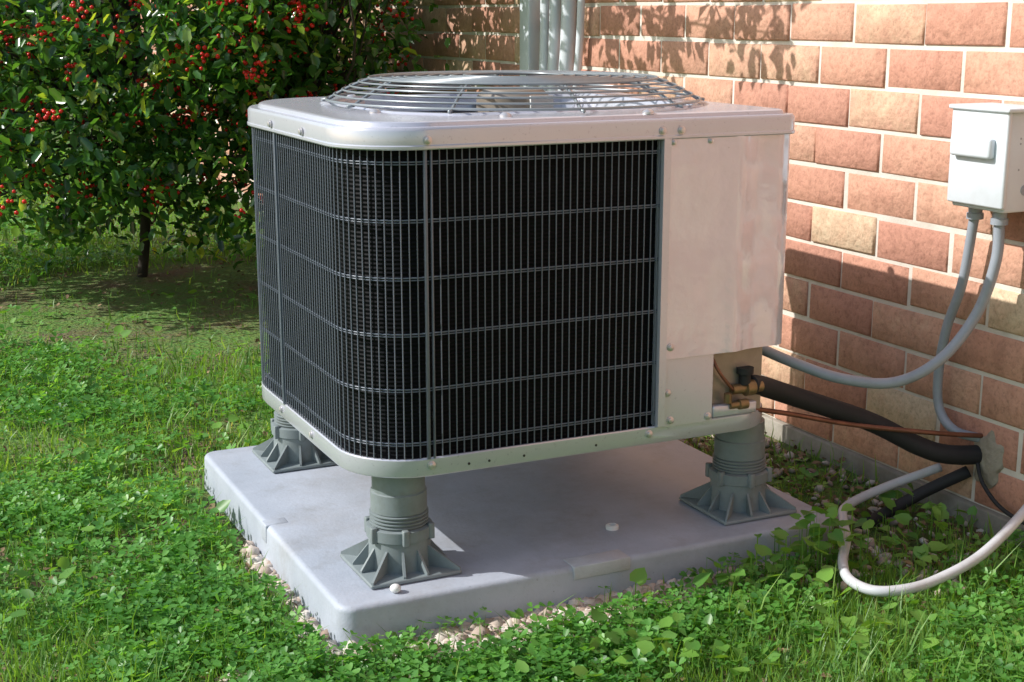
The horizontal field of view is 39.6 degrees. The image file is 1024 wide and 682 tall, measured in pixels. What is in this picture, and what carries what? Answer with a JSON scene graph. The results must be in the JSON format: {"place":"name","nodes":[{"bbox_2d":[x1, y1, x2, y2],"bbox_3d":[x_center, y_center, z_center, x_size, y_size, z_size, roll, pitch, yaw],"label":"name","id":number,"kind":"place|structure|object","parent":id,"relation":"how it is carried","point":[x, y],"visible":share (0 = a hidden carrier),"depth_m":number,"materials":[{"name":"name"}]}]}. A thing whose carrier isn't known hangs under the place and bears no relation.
{"place":"outdoors","nodes":[
{"label":"outdoors","id":0,"kind":"place"},
{"bbox_2d":[0,44,1023,681],"bbox_3d":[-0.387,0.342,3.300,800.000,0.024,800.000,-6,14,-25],"label":"ground","id":1,"kind":"structure","parent":0,"point":[120,286],"depth_m":4.69,"materials":[{"name":"green plant"}]},
{"bbox_2d":[0,0,140,76],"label":"distant trees","id":2,"kind":"object","parent":1,"relation":"on","point":[11,13],"depth_m":22.43,"materials":[{"name":"green plant"}]},
{"bbox_2d":[0,0,450,287],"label":"holly bush","id":3,"kind":"object","parent":1,"relation":"on","point":[234,59],"visible":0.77,"depth_m":5.12,"materials":[{"name":"green plant"}]},
{"bbox_2d":[0,287,979,681],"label":"broadleaf weeds","id":4,"kind":"object","parent":1,"relation":"on","point":[820,545],"visible":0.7,"depth_m":2.71,"materials":[{"name":"green plant"}]},
{"bbox_2d":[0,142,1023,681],"bbox_3d":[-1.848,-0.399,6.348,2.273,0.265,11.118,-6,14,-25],"label":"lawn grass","id":5,"kind":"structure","parent":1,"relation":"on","point":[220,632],"depth_m":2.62,"materials":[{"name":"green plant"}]},
{"bbox_2d":[204,440,833,649],"bbox_3d":[-0.030,0.365,3.122,1.073,0.146,1.016,-6,14,-25],"label":"equipment pad","id":6,"kind":"object","parent":1,"relation":"on","point":[516,536],"visible":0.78,"depth_m":2.83,"materials":[{"name":"grey concrete"}]},
{"bbox_2d":[252,411,336,472],"bbox_3d":[-0.490,0.177,3.257,0.176,0.190,0.176,-6,14,-25],"label":"pad riser","id":7,"kind":"object","parent":6,"relation":"on","point":[288,446],"visible":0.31,"depth_m":3.22,"materials":[{"name":"plastic"}]},
{"bbox_2d":[340,476,461,588],"bbox_3d":[-0.208,0.324,2.619,0.176,0.190,0.176,-6,14,-25],"label":"pad riser","id":8,"kind":"object","parent":6,"relation":"on","point":[399,546],"visible":0.99,"depth_m":2.58,"materials":[{"name":"plastic"}]},
{"bbox_2d":[247,70,794,477],"bbox_3d":[-0.035,-0.195,2.935,0.908,0.698,0.824,-6,14,-25],"label":"air conditioner condenser","id":9,"kind":"object","parent":8,"relation":"on","point":[462,280],"visible":1,"depth_m":2.60,"materials":[{"name":"paint"}]},
{"bbox_2d":[751,375,981,464],"bbox_3d":[0.725,0.158,2.936,0.578,0.237,0.093,-4,14,-17],"label":"refrigerant line","id":10,"kind":"object","parent":9,"relation":"attached to","point":[828,407],"visible":0.87,"depth_m":2.95,"materials":[{"name":"plastic"}]},
{"bbox_2d":[762,225,1004,388],"bbox_3d":[0.705,-0.079,2.865,0.544,0.354,0.051,1,13,5],"label":"flexible conduit","id":11,"kind":"object","parent":9,"relation":"attached to","point":[950,349],"visible":0.88,"depth_m":2.87,"materials":[{"name":"grey plastic"}]},
{"bbox_2d":[679,417,796,524],"bbox_3d":[0.468,0.251,2.935,0.176,0.190,0.176,-6,14,-25],"label":"pad riser","id":12,"kind":"object","parent":6,"relation":"on","point":[736,489],"visible":0.95,"depth_m":2.89,"materials":[{"name":"plastic"}]},
{"bbox_2d":[183,174,1023,547],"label":"foundation","id":13,"kind":"object","parent":1,"relation":"on","point":[853,460],"depth_m":3.33,"materials":[{"name":"concrete"}]},
{"bbox_2d":[153,0,1023,516],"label":"mortar backing","id":14,"kind":"object","parent":13,"relation":"on","point":[1017,474],"depth_m":3.24,"materials":[{"name":"beige concrete"}]},
{"bbox_2d":[520,0,584,90],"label":"wall conduits","id":15,"kind":"object","parent":14,"relation":"attached to","point":[551,33],"depth_m":4.50,"materials":[{"name":"paint"}]},
{"bbox_2d":[141,0,1023,514],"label":"brick courses","id":16,"kind":"object","parent":14,"relation":"attached to","point":[989,74],"visible":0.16,"depth_m":3.27,"materials":[{"name":"brick"}]},
{"bbox_2d":[947,102,1023,225],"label":"disconnect box","id":17,"kind":"object","parent":16,"relation":"attached to","point":[986,167],"visible":1,"depth_m":2.76,"materials":[{"name":"paint"}]},
{"bbox_2d":[933,219,979,441],"bbox_3d":[0.939,-0.030,2.970,0.121,0.500,0.062,10,16,36],"label":"flexible conduit","id":18,"kind":"object","parent":17,"relation":"attached to","point":[947,423],"visible":0.94,"depth_m":2.99,"materials":[{"name":"grey plastic"}]},
{"bbox_2d":[974,430,1003,488],"bbox_3d":[1.003,0.246,2.994,0.028,0.140,0.098,-6,14,-25],"label":"cement patch","id":19,"kind":"object","parent":16,"relation":"attached to","point":[991,465],"visible":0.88,"depth_m":2.97,"materials":[{"name":"grey concrete"}]},
{"bbox_2d":[756,407,982,437],"bbox_3d":[0.709,0.158,2.917,0.597,0.132,0.064,-4,14,-19],"label":"copper pipe","id":20,"kind":"object","parent":14,"relation":"attached to","point":[865,426],"visible":0.95,"depth_m":2.94,"materials":[{"name":"brown metal"}]},
{"bbox_2d":[976,463,1023,524],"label":"black cable","id":21,"kind":"object","parent":13,"relation":"on","point":[998,505],"visible":0.88,"depth_m":2.95,"materials":[{"name":"plastic"}]},
{"bbox_2d":[214,435,1001,681],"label":"gravel","id":22,"kind":"structure","parent":1,"relation":"on","point":[257,557],"depth_m":2.68,"materials":[{"name":"beige gravel"}]},
{"bbox_2d":[856,466,971,528],"bbox_3d":[0.850,0.331,3.032,0.259,0.129,0.066,-3,13,-13],"label":"drain pipe","id":23,"kind":"object","parent":1,"relation":"on","point":[904,502],"visible":0.79,"depth_m":3.04,"materials":[{"name":"plastic"}]},
{"bbox_2d":[837,463,1023,596],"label":"drain hose","id":24,"kind":"object","parent":1,"relation":"on","point":[1003,534],"visible":0.93,"depth_m":2.69,"materials":[{"name":"white plastic"}]}
]}

